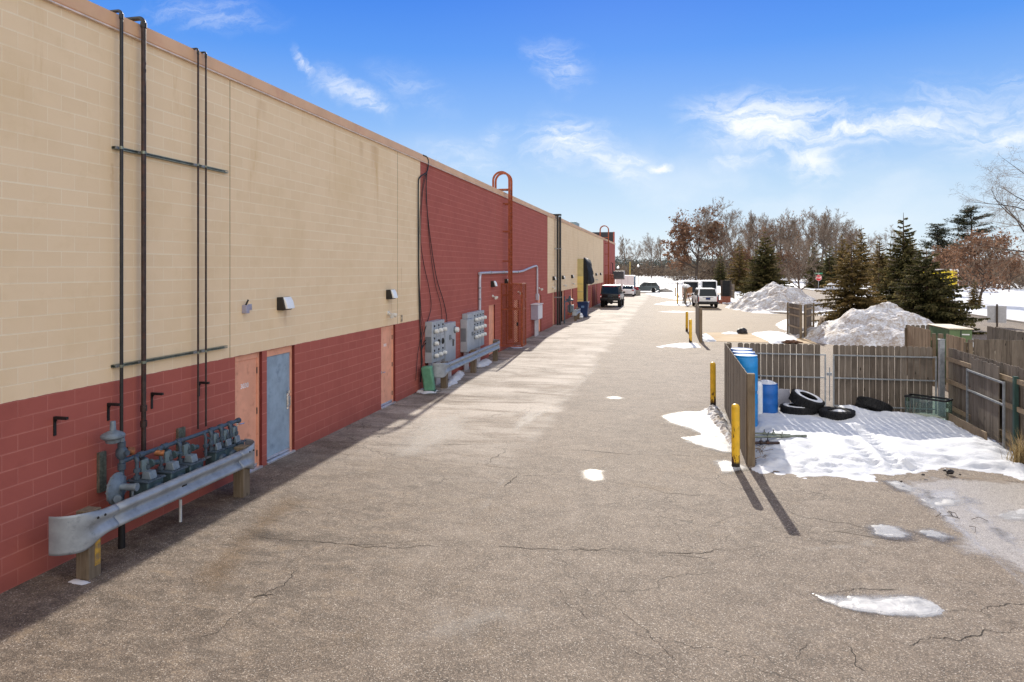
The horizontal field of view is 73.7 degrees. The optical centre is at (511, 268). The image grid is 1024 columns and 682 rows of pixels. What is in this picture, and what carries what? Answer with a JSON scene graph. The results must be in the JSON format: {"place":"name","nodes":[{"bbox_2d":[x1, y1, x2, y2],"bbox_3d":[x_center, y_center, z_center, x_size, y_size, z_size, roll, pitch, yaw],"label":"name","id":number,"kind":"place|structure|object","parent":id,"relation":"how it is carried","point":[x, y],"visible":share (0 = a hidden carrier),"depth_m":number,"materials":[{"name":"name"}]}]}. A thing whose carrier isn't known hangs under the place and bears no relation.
{"place":"outdoors","nodes":[
{"label":"outdoors","id":0,"kind":"place"},
{"bbox_2d":[0,291,1023,681],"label":"parking lot","id":1,"kind":"structure","parent":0,"point":[476,597],"depth_m":8.95,"materials":[{"name":"asphalt"}]},
{"bbox_2d":[49,439,254,579],"bbox_3d":[-4.941,3.436,10.068,0.411,0.908,3.885,0,0,13],"label":"guardrail","id":2,"kind":"object","parent":1,"relation":"on","point":[81,532],"visible":0.98,"depth_m":8.90,"materials":[{"name":"metal"}]},
{"bbox_2d":[0,0,614,593],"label":"strip building","id":3,"kind":"structure","parent":1,"relation":"on","point":[312,210],"depth_m":11.40,"materials":[{"name":"brick"}]},
{"bbox_2d":[110,9,123,430],"bbox_3d":[-5.714,-0.446,9.718,0.432,6.471,0.065,0,0,13],"label":"vent pipe","id":4,"kind":"object","parent":3,"relation":"attached to","point":[121,146],"visible":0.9,"depth_m":9.66,"materials":[{"name":"metal"}]},
{"bbox_2d":[125,16,146,450],"bbox_3d":[-5.612,-0.508,10.124,0.448,6.455,0.095,0,0,13],"label":"vent pipe","id":5,"kind":"object","parent":3,"relation":"attached to","point":[143,405],"visible":0.96,"depth_m":10.05,"materials":[{"name":"metal"}]},
{"bbox_2d":[97,418,240,548],"bbox_3d":[-5.122,2.955,10.508,0.682,1.770,2.973,0,0,13],"label":"gas manifold","id":6,"kind":"object","parent":3,"relation":"attached to","point":[116,487],"visible":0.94,"depth_m":9.36,"materials":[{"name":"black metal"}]},
{"bbox_2d":[127,455,165,497],"bbox_3d":[-5.155,2.969,9.691,0.424,0.702,0.412,0,0,13],"label":"gas meter","id":7,"kind":"object","parent":6,"relation":"attached to","point":[147,478],"visible":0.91,"depth_m":9.58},
{"bbox_2d":[155,447,187,482],"bbox_3d":[-5.051,2.969,10.139,0.424,0.702,0.412,0,0,13],"label":"gas meter","id":8,"kind":"object","parent":6,"relation":"attached to","point":[171,469],"visible":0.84,"depth_m":10.03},
{"bbox_2d":[177,440,205,473],"bbox_3d":[-4.960,2.969,10.528,0.424,0.702,0.412,0,0,13],"label":"gas meter","id":9,"kind":"object","parent":6,"relation":"attached to","point":[192,461],"visible":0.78,"depth_m":10.44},
{"bbox_2d":[203,429,226,464],"bbox_3d":[-4.854,2.969,11.192,0.330,0.702,0.304,0,0,13],"label":"gas meter","id":10,"kind":"object","parent":6,"relation":"attached to","point":[217,452],"visible":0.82,"depth_m":11.12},
{"bbox_2d":[219,426,237,455],"bbox_3d":[-4.795,2.969,11.445,0.330,0.702,0.304,0,0,13],"label":"gas meter","id":11,"kind":"object","parent":6,"relation":"attached to","point":[227,443],"visible":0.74,"depth_m":11.39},
{"bbox_2d":[227,422,245,445],"bbox_3d":[-4.741,2.969,11.679,0.330,0.702,0.304,0,0,13],"label":"gas meter","id":12,"kind":"object","parent":6,"relation":"attached to","point":[233,431],"visible":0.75,"depth_m":11.64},
{"bbox_2d":[111,345,227,367],"bbox_3d":[-5.348,1.380,10.869,0.079,0.042,2.521,0,0,13],"label":"strut bar","id":13,"kind":"object","parent":3,"relation":"attached to","point":[166,357],"visible":1,"depth_m":10.71,"materials":[{"name":"metal"}]},
{"bbox_2d":[112,146,228,172],"bbox_3d":[-5.343,-1.716,10.888,0.079,0.042,2.530,0,0,13],"label":"strut bar","id":14,"kind":"object","parent":3,"relation":"attached to","point":[166,158],"visible":1,"depth_m":10.71,"materials":[{"name":"metal"}]},
{"bbox_2d":[193,48,199,428],"bbox_3d":[-5.355,-0.502,11.287,0.422,6.284,0.043,0,0,13],"label":"vent pipe","id":15,"kind":"object","parent":3,"relation":"attached to","point":[198,51],"visible":0.91,"depth_m":11.23,"materials":[{"name":"metal"}]},
{"bbox_2d":[201,51,206,426],"bbox_3d":[-5.311,-0.502,11.477,0.422,6.284,0.043,0,0,13],"label":"vent pipe","id":16,"kind":"object","parent":3,"relation":"attached to","point":[205,236],"visible":0.91,"depth_m":11.42,"materials":[{"name":"metal"}]},
{"bbox_2d":[235,358,257,465],"bbox_3d":[-4.990,2.757,12.837,0.124,2.075,0.737,0,0,13],"label":"door","id":17,"kind":"structure","parent":3,"relation":"in","point":[246,409],"depth_m":12.88,"materials":[{"name":"metal"}]},
{"bbox_2d":[267,352,290,459],"bbox_3d":[-4.748,2.772,13.889,0.119,2.045,0.891,0,0,13],"label":"door","id":18,"kind":"structure","parent":3,"relation":"in","point":[278,391],"depth_m":13.89,"materials":[{"name":"metal"}]},
{"bbox_2d":[277,296,294,309],"bbox_3d":[-4.577,0.701,13.832,0.242,0.269,0.300,0,0,13],"label":"wall light","id":19,"kind":"object","parent":3,"relation":"attached to","point":[285,303],"visible":1,"depth_m":13.70,"materials":[{"name":"white metal"}]},
{"bbox_2d":[381,329,392,405],"bbox_3d":[-3.518,2.757,19.162,0.124,2.075,0.880,0,0,13],"label":"door","id":20,"kind":"structure","parent":3,"relation":"in","point":[386,335],"depth_m":19.22,"materials":[{"name":"metal"}]},
{"bbox_2d":[415,155,446,381],"bbox_3d":[-2.741,-0.099,22.549,0.276,7.384,3.027,0,0,13],"label":"cable bundle","id":21,"kind":"object","parent":3,"relation":"hanging from","point":[419,296],"visible":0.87,"depth_m":21.52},
{"bbox_2d":[425,319,447,384],"bbox_3d":[-2.466,2.785,22.502,0.416,2.150,1.246,0,0,13],"label":"meter cabinet","id":22,"kind":"object","parent":3,"relation":"attached to","point":[435,352],"visible":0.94,"depth_m":22.05,"materials":[{"name":"grey metal"}]},
{"bbox_2d":[441,321,458,378],"bbox_3d":[-2.169,2.870,23.822,0.396,1.980,1.140,0,0,13],"label":"disconnect box","id":23,"kind":"object","parent":3,"relation":"attached to","point":[450,339],"visible":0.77,"depth_m":23.79,"materials":[{"name":"grey metal"}]},
{"bbox_2d":[460,310,486,370],"bbox_3d":[-1.464,2.780,26.826,0.406,2.160,2.508,0,0,13],"label":"meter cabinet","id":24,"kind":"object","parent":3,"relation":"attached to","point":[472,332],"visible":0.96,"depth_m":26.28,"materials":[{"name":"grey metal"}]},
{"bbox_2d":[478,265,538,309],"bbox_3d":[0.093,0.813,33.988,0.180,2.055,12.552,0,0,13],"label":"wall conduit","id":25,"kind":"object","parent":3,"relation":"attached to","point":[479,286],"depth_m":30.43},
{"bbox_2d":[492,171,525,346],"bbox_3d":[-0.152,-0.492,32.241,1.545,8.235,1.055,0,0,13],"label":"roof ladder","id":26,"kind":"object","parent":3,"relation":"attached to","point":[510,314],"visible":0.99,"depth_m":32.08,"materials":[{"name":"red metal"}]},
{"bbox_2d":[553,214,561,324],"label":"black riser","id":27,"kind":"object","parent":3,"relation":"attached to","point":[558,248],"visible":0.97,"depth_m":46.36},
{"bbox_2d":[421,365,436,391],"bbox_3d":[-2.603,3.445,21.377,0.449,0.831,0.351,0,0,5],"label":"cable pedestal","id":28,"kind":"object","parent":1,"relation":"on","point":[428,378],"visible":0.98,"depth_m":21.23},
{"bbox_2d":[405,415,458,451],"bbox_3d":[-1.802,3.835,16.328,2.449,0.001,6.180,0,0,13],"label":"salt streak","id":29,"kind":"object","parent":1,"relation":"on","point":[432,435],"visible":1,"depth_m":16.08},
{"bbox_2d":[432,339,499,387],"bbox_3d":[-1.457,3.436,25.212,0.411,0.908,7.565,0,0,13],"label":"guardrail","id":30,"kind":"object","parent":1,"relation":"on","point":[442,370],"visible":0.94,"depth_m":23.67,"materials":[{"name":"metal"}]},
{"bbox_2d":[531,303,542,336],"bbox_3d":[1.441,2.930,39.194,0.465,1.860,1.500,0,0,13],"label":"utility cabinet","id":31,"kind":"object","parent":1,"relation":"on","point":[536,312],"visible":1,"depth_m":38.66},
{"bbox_2d":[577,257,593,307],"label":"dock shelter","id":32,"kind":"object","parent":1,"relation":"on","point":[585,277],"visible":0.94,"depth_m":57.79,"materials":[{"name":"fabric"}]},
{"bbox_2d":[204,395,1020,679],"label":"pavement cracks","id":33,"kind":"object","parent":1,"relation":"on","point":[630,550],"visible":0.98,"depth_m":9.23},
{"bbox_2d":[600,285,624,306],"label":"pickup truck","id":34,"kind":"object","parent":1,"relation":"on","point":[611,294],"visible":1,"depth_m":67.46,"materials":[{"name":"black metal"}]},
{"bbox_2d":[664,410,730,451],"bbox_3d":[4.523,3.844,16.735,1.687,0.100,4.751,0,0,13],"label":"snow patch","id":35,"kind":"object","parent":1,"relation":"on","point":[711,436],"visible":0.8,"depth_m":16.37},
{"bbox_2d":[695,302,701,341],"bbox_3d":[10.463,2.958,38.277,0.166,1.865,5.504,0,0,13],"label":"screen fence","id":36,"kind":"object","parent":1,"relation":"on","point":[698,320],"visible":0.96,"depth_m":36.42,"materials":[{"name":"brown wood"}]},
{"bbox_2d":[691,288,718,307],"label":"parked suv","id":37,"kind":"object","parent":1,"relation":"on","point":[706,296],"visible":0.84,"depth_m":66.44,"materials":[{"name":"white paint"}]},
{"bbox_2d":[710,362,715,405],"bbox_3d":[5.645,3.244,19.169,0.156,1.252,0.156,-1,1,-1],"label":"bollard","id":38,"kind":"object","parent":1,"relation":"on","point":[712,383],"visible":0.9,"depth_m":19.11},
{"bbox_2d":[704,405,730,446],"bbox_3d":[5.102,3.769,16.756,0.544,0.217,4.597,0,0,11],"label":"snow patch","id":39,"kind":"object","parent":1,"relation":"on","point":[717,418],"visible":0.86,"depth_m":16.84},
{"bbox_2d":[721,280,730,302],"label":"bin stall","id":40,"kind":"object","parent":1,"relation":"on","point":[725,291],"visible":0.94,"depth_m":76.50,"materials":[{"name":"brown brick"}]},
{"bbox_2d":[731,404,739,466],"bbox_3d":[4.335,3.244,13.233,0.156,1.252,0.156,0,0,-24],"label":"bollard","id":41,"kind":"object","parent":1,"relation":"on","point":[735,430],"visible":0.94,"depth_m":13.17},
{"bbox_2d":[724,342,754,465],"bbox_3d":[5.288,2.957,16.049,0.166,1.866,5.660,0,0,13],"label":"screen fence","id":42,"kind":"object","parent":1,"relation":"on","point":[739,385],"visible":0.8,"depth_m":14.00,"materials":[{"name":"brown wood"}]},
{"bbox_2d":[703,332,816,343],"bbox_3d":[13.594,3.844,38.110,5.400,0.032,5.200,0,0,13],"label":"concrete pad","id":43,"kind":"object","parent":1,"relation":"on","point":[720,336],"visible":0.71,"depth_m":37.45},
{"bbox_2d":[787,302,801,338],"bbox_3d":[15.993,2.915,38.675,0.146,1.910,2.527,0,0,6],"label":"fence panel","id":44,"kind":"object","parent":43,"relation":"on","point":[794,319],"visible":0.91,"depth_m":38.82,"materials":[{"name":"brown wood"}]},
{"bbox_2d":[752,331,796,343],"bbox_3d":[14.760,3.812,38.173,2.431,0.176,7.026,0,0,13],"label":"snow patch","id":45,"kind":"object","parent":1,"relation":"on","point":[774,337],"visible":0.94,"depth_m":37.68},
{"bbox_2d":[725,282,830,311],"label":"snow pile","id":46,"kind":"object","parent":1,"relation":"on","point":[773,296],"visible":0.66,"depth_m":62.91,"materials":[{"name":"snow"}]},
{"bbox_2d":[738,343,825,407],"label":"board gate","id":47,"kind":"structure","parent":1,"relation":"on","point":[765,367],"depth_m":18.51,"materials":[{"name":"brown wood"}]},
{"bbox_2d":[804,303,814,337],"bbox_3d":[16.685,2.915,38.319,0.156,1.910,2.230,0,0,35],"label":"fence panel","id":48,"kind":"object","parent":1,"relation":"on","point":[809,315],"visible":0.89,"depth_m":38.42,"materials":[{"name":"brown wood"}]},
{"bbox_2d":[785,302,933,348],"bbox_3d":[18.938,2.844,37.072,10.400,2.117,11.440,0,0,13],"label":"snow pile","id":49,"kind":"object","parent":1,"relation":"on","point":[882,324],"visible":0.46,"depth_m":35.09,"materials":[{"name":"snow"}]},
{"bbox_2d":[812,593,944,616],"bbox_3d":[4.195,3.845,7.829,1.412,0.039,0.570,0,0,13],"label":"snow patch","id":50,"kind":"object","parent":1,"relation":"on","point":[904,606],"visible":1,"depth_m":7.76,"materials":[{"name":"snow"}]},
{"bbox_2d":[827,345,936,413],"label":"board gate","id":51,"kind":"structure","parent":1,"relation":"on","point":[879,379],"depth_m":18.05,"materials":[{"name":"brown wood"}]},
{"bbox_2d":[751,405,1023,481],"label":"snow blanket","id":52,"kind":"object","parent":1,"relation":"on","point":[862,444],"visible":0.9,"depth_m":14.20,"materials":[{"name":"snow"}]},
{"bbox_2d":[755,391,757,426],"bbox_3d":[5.631,3.370,16.452,0.560,0.860,0.560,0,0,13],"label":"plastic drum","id":53,"kind":"object","parent":52,"relation":"on","point":[756,409],"visible":0.16,"depth_m":16.25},
{"bbox_2d":[734,353,757,391],"bbox_3d":[5.631,2.501,16.452,0.560,0.868,0.560,0,0,13],"label":"plastic drum","id":54,"kind":"object","parent":53,"relation":"on","point":[749,363],"visible":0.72,"depth_m":16.22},
{"bbox_2d":[760,380,777,412],"bbox_3d":[6.630,3.316,17.779,0.560,0.849,0.560,0,0,13],"label":"plastic drum","id":55,"kind":"object","parent":52,"relation":"on","point":[770,396],"visible":0.75,"depth_m":17.53,"materials":[{"name":"plastic"}]},
{"bbox_2d":[780,402,815,414],"bbox_3d":[7.393,3.648,17.643,0.866,0.294,0.866,0,0,13],"label":"tyre","id":56,"kind":"object","parent":52,"relation":"on","point":[790,408],"visible":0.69,"depth_m":17.33,"materials":[{"name":"rubber"}]},
{"bbox_2d":[789,389,824,412],"bbox_3d":[7.623,3.401,17.650,0.846,0.299,0.846,19,13,12],"label":"tyre","id":57,"kind":"object","parent":56,"relation":"on","point":[805,399],"visible":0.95,"depth_m":17.40,"materials":[{"name":"rubber"}]},
{"bbox_2d":[819,406,855,420],"bbox_3d":[8.165,3.640,17.151,0.835,0.229,0.835,0,0,13],"label":"tyre","id":58,"kind":"object","parent":52,"relation":"on","point":[825,412],"visible":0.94,"depth_m":16.88,"materials":[{"name":"rubber"}]},
{"bbox_2d":[855,396,892,411],"bbox_3d":[9.377,3.570,17.692,0.846,0.260,0.846,21,-13,8],"label":"tyre","id":59,"kind":"object","parent":52,"relation":"on","point":[870,403],"visible":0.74,"depth_m":17.39,"materials":[{"name":"rubber"}]},
{"bbox_2d":[904,393,952,411],"bbox_3d":[10.478,3.462,17.180,0.440,0.475,0.960,0,0,-39],"label":"glass tank","id":60,"kind":"object","parent":52,"relation":"on","point":[945,400],"visible":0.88,"depth_m":17.20,"materials":[{"name":"teal"}]},
{"bbox_2d":[945,412,986,439],"bbox_3d":[10.503,3.640,15.831,0.040,0.200,2.200,0,0,13],"label":"loose plank","id":61,"kind":"object","parent":52,"relation":"on","point":[967,426],"visible":0.79,"depth_m":15.72,"materials":[{"name":"brown wood"}]},
{"bbox_2d":[966,357,1004,447],"bbox_3d":[10.567,2.914,15.241,0.074,1.691,1.959,0,0,14],"label":"open gate leaf","id":62,"kind":"object","parent":52,"relation":"on","point":[986,403],"visible":0.89,"depth_m":15.22,"materials":[{"name":"brown wood"}]},
{"bbox_2d":[993,426,1023,463],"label":"grass clump","id":63,"kind":"object","parent":52,"relation":"on","point":[1017,456],"visible":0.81,"depth_m":13.27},
{"bbox_2d":[907,325,935,385],"bbox_3d":[14.104,2.954,23.566,0.153,1.872,2.400,0,0,13],"label":"board fence","id":64,"kind":"object","parent":1,"relation":"on","point":[919,337],"visible":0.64,"depth_m":23.18,"materials":[{"name":"brown wood"}]},
{"bbox_2d":[928,324,973,383],"bbox_3d":[14.811,2.880,23.093,0.740,1.880,1.880,0,0,13],"label":"metal bin","id":65,"kind":"object","parent":1,"relation":"on","point":[955,330],"visible":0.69,"depth_m":22.62,"materials":[{"name":"green metal"}]},
{"bbox_2d":[946,334,972,391],"bbox_3d":[13.409,2.956,20.494,0.153,1.868,1.600,0,0,13],"label":"board fence","id":66,"kind":"object","parent":1,"relation":"on","point":[954,342],"visible":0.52,"depth_m":20.62,"materials":[{"name":"brown wood"}]},
{"bbox_2d":[908,478,1023,570],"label":"frost sheet","id":67,"kind":"object","parent":1,"relation":"on","point":[982,524],"visible":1,"depth_m":10.87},
{"bbox_2d":[938,334,1023,451],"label":"board fence","id":68,"kind":"object","parent":1,"relation":"on","point":[1011,376],"visible":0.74,"depth_m":16.43,"materials":[{"name":"brown wood"}]},
{"bbox_2d":[964,339,1023,368],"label":"board fence","id":69,"kind":"object","parent":1,"relation":"on","point":[1010,352],"visible":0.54,"depth_m":19.57,"materials":[{"name":"brown wood"}]},
{"bbox_2d":[987,326,1023,340],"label":"board fence","id":70,"kind":"object","parent":1,"relation":"on","point":[999,333],"visible":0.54,"depth_m":23.20,"materials":[{"name":"brown wood"}]},
{"bbox_2d":[88,0,1023,265],"label":"sky","id":71,"kind":"structure","parent":0,"point":[624,116],"materials":[{"name":"blue"}]},
{"bbox_2d":[636,275,1023,292],"bbox_3d":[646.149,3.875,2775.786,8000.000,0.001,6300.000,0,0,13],"label":"ground","id":72,"kind":"structure","parent":0,"point":[669,283],"depth_m":192.09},
{"bbox_2d":[636,234,663,277],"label":"bare tree","id":73,"kind":"object","parent":72,"relation":"on","point":[650,249],"visible":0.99,"depth_m":288.87,"materials":[{"name":"grey plant"}]},
{"bbox_2d":[660,199,729,279],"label":"oak tree","id":74,"kind":"object","parent":72,"relation":"on","point":[684,239],"visible":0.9,"depth_m":197.12,"materials":[{"name":"brown plant"}]},
{"bbox_2d":[690,197,753,271],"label":"bare tree","id":75,"kind":"object","parent":72,"relation":"on","point":[732,214],"visible":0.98,"depth_m":190.39,"materials":[{"name":"brown plant"}]},
{"bbox_2d":[714,210,748,273],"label":"bare tree","id":76,"kind":"object","parent":72,"relation":"on","point":[730,244],"visible":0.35,"depth_m":204.14,"materials":[{"name":"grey plant"}]},
{"bbox_2d":[728,211,765,265],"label":"bare tree","id":77,"kind":"object","parent":72,"relation":"on","point":[752,228],"visible":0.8,"depth_m":198.66,"materials":[{"name":"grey plant"}]},
{"bbox_2d":[694,278,834,314],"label":"snow verge","id":78,"kind":"structure","parent":72,"relation":"on","point":[719,290],"depth_m":59.75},
{"bbox_2d":[712,251,728,285],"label":"spruce tree","id":79,"kind":"object","parent":78,"relation":"on","point":[721,275],"visible":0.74,"depth_m":149.76,"materials":[{"name":"green plant"}]},
{"bbox_2d":[725,240,751,290],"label":"spruce tree","id":80,"kind":"object","parent":78,"relation":"on","point":[739,275],"visible":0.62,"depth_m":111.82,"materials":[{"name":"green plant"}]},
{"bbox_2d":[735,232,793,297],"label":"spruce tree","id":81,"kind":"object","parent":78,"relation":"on","point":[763,274],"visible":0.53,"depth_m":83.48,"materials":[{"name":"green plant"}]},
{"bbox_2d":[759,208,798,279],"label":"bare tree","id":82,"kind":"object","parent":72,"relation":"on","point":[771,226],"visible":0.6,"depth_m":208.38,"materials":[{"name":"orange plant"}]},
{"bbox_2d":[774,215,800,277],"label":"bare tree","id":83,"kind":"object","parent":72,"relation":"on","point":[783,232],"visible":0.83,"depth_m":200.49,"materials":[{"name":"orange plant"}]},
{"bbox_2d":[776,210,817,280],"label":"bare tree","id":84,"kind":"object","parent":72,"relation":"on","point":[811,234],"visible":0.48,"depth_m":213.01,"materials":[{"name":"orange plant"}]},
{"bbox_2d":[773,235,824,289],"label":"bare tree","id":85,"kind":"object","parent":72,"relation":"on","point":[804,264],"visible":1,"depth_m":75.94,"materials":[{"name":"brown plant"}]},
{"bbox_2d":[791,206,834,274],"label":"bare tree","id":86,"kind":"object","parent":72,"relation":"on","point":[809,231],"visible":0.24,"depth_m":228.08,"materials":[{"name":"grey plant"}]},
{"bbox_2d":[615,254,1018,271],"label":"woods","id":87,"kind":"object","parent":72,"relation":"on","point":[655,263],"visible":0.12,"depth_m":638.00,"materials":[{"name":"plant"}]},
{"bbox_2d":[615,252,1023,289],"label":"brush","id":88,"kind":"object","parent":72,"relation":"on","point":[706,271],"visible":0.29,"depth_m":232.90,"materials":[{"name":"plant"}]},
{"bbox_2d":[802,210,850,259],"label":"bare tree","id":89,"kind":"object","parent":72,"relation":"on","point":[814,216],"visible":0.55,"depth_m":216.84,"materials":[{"name":"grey plant"}]},
{"bbox_2d":[816,206,839,265],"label":"bare tree","id":90,"kind":"object","parent":72,"relation":"on","point":[825,225],"visible":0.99,"depth_m":203.39,"materials":[{"name":"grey plant"}]},
{"bbox_2d":[810,209,863,265],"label":"bare tree","id":91,"kind":"object","parent":72,"relation":"on","point":[850,224],"visible":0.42,"depth_m":225.36,"materials":[{"name":"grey plant"}]},
{"bbox_2d":[836,223,859,263],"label":"bare tree","id":92,"kind":"object","parent":72,"relation":"on","point":[852,235],"visible":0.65,"depth_m":209.00,"materials":[{"name":"brown plant"}]},
{"bbox_2d":[814,241,886,321],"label":"spruce tree","id":93,"kind":"object","parent":72,"relation":"on","point":[851,286],"visible":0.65,"depth_m":46.20,"materials":[{"name":"green plant"}]},
{"bbox_2d":[870,213,927,303],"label":"spruce tree","id":94,"kind":"object","parent":72,"relation":"on","point":[898,265],"visible":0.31,"depth_m":48.36,"materials":[{"name":"green plant"}]},
{"bbox_2d":[781,278,1023,320],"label":"snow verge","id":95,"kind":"structure","parent":72,"relation":"on","point":[1012,300],"depth_m":82.38,"materials":[{"name":"snow"}]},
{"bbox_2d":[774,249,802,280],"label":"oak tree","id":96,"kind":"object","parent":95,"relation":"on","point":[782,258],"visible":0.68,"depth_m":189.59,"materials":[{"name":"brown plant"}]},
{"bbox_2d":[801,243,828,287],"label":"spruce tree","id":97,"kind":"object","parent":95,"relation":"on","point":[819,268],"visible":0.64,"depth_m":129.46,"materials":[{"name":"green plant"}]},
{"bbox_2d":[820,242,840,286],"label":"spruce tree","id":98,"kind":"object","parent":95,"relation":"on","point":[828,263],"visible":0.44,"depth_m":139.69,"materials":[{"name":"green plant"}]},
{"bbox_2d":[845,228,874,282],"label":"spruce tree","id":99,"kind":"object","parent":95,"relation":"on","point":[861,245],"visible":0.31,"depth_m":174.31,"materials":[{"name":"green plant"}]},
{"bbox_2d":[866,234,890,287],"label":"spruce tree","id":100,"kind":"object","parent":95,"relation":"on","point":[882,262],"visible":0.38,"depth_m":124.77,"materials":[{"name":"green plant"}]},
{"bbox_2d":[925,244,965,268],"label":"oak tree","id":101,"kind":"object","parent":95,"relation":"on","point":[939,258],"visible":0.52,"depth_m":118.78,"materials":[{"name":"brown plant"}]},
{"bbox_2d":[966,280,983,306],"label":"spruce tree","id":102,"kind":"object","parent":95,"relation":"on","point":[973,301],"visible":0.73,"depth_m":65.90,"materials":[{"name":"green plant"}]},
{"bbox_2d":[939,228,1023,303],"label":"oak tree","id":103,"kind":"object","parent":95,"relation":"on","point":[977,243],"visible":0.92,"depth_m":70.91,"materials":[{"name":"brown plant"}]},
{"bbox_2d":[995,255,1023,289],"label":"oak tree","id":104,"kind":"object","parent":95,"relation":"on","point":[1018,263],"visible":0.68,"depth_m":119.13,"materials":[{"name":"brown plant"}]},
{"bbox_2d":[879,246,990,334],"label":"spruce tree","id":105,"kind":"object","parent":72,"relation":"on","point":[932,303],"visible":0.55,"depth_m":40.83,"materials":[{"name":"green plant"}]},
{"bbox_2d":[912,223,959,254],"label":"pine tree","id":106,"kind":"object","parent":72,"relation":"on","point":[938,235],"visible":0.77,"depth_m":149.03,"materials":[{"name":"green plant"}]},
{"bbox_2d":[933,205,1008,282],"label":"pine tree","id":107,"kind":"object","parent":72,"relation":"on","point":[967,222],"visible":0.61,"depth_m":149.62,"materials":[{"name":"green plant"}]},
{"bbox_2d":[950,146,1023,282],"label":"bare tree","id":108,"kind":"object","parent":72,"relation":"on","point":[1011,216],"visible":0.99,"depth_m":46.91,"materials":[{"name":"brown plant"}]},
{"bbox_2d":[729,278,1023,339],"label":"street","id":109,"kind":"structure","parent":0,"point":[984,324],"depth_m":46.95,"materials":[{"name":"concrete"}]},
{"bbox_2d":[987,304,1006,326],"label":"road sign","id":110,"kind":"object","parent":109,"relation":"on","point":[996,314],"visible":0.96,"depth_m":44.98,"materials":[{"name":"grey metal"}]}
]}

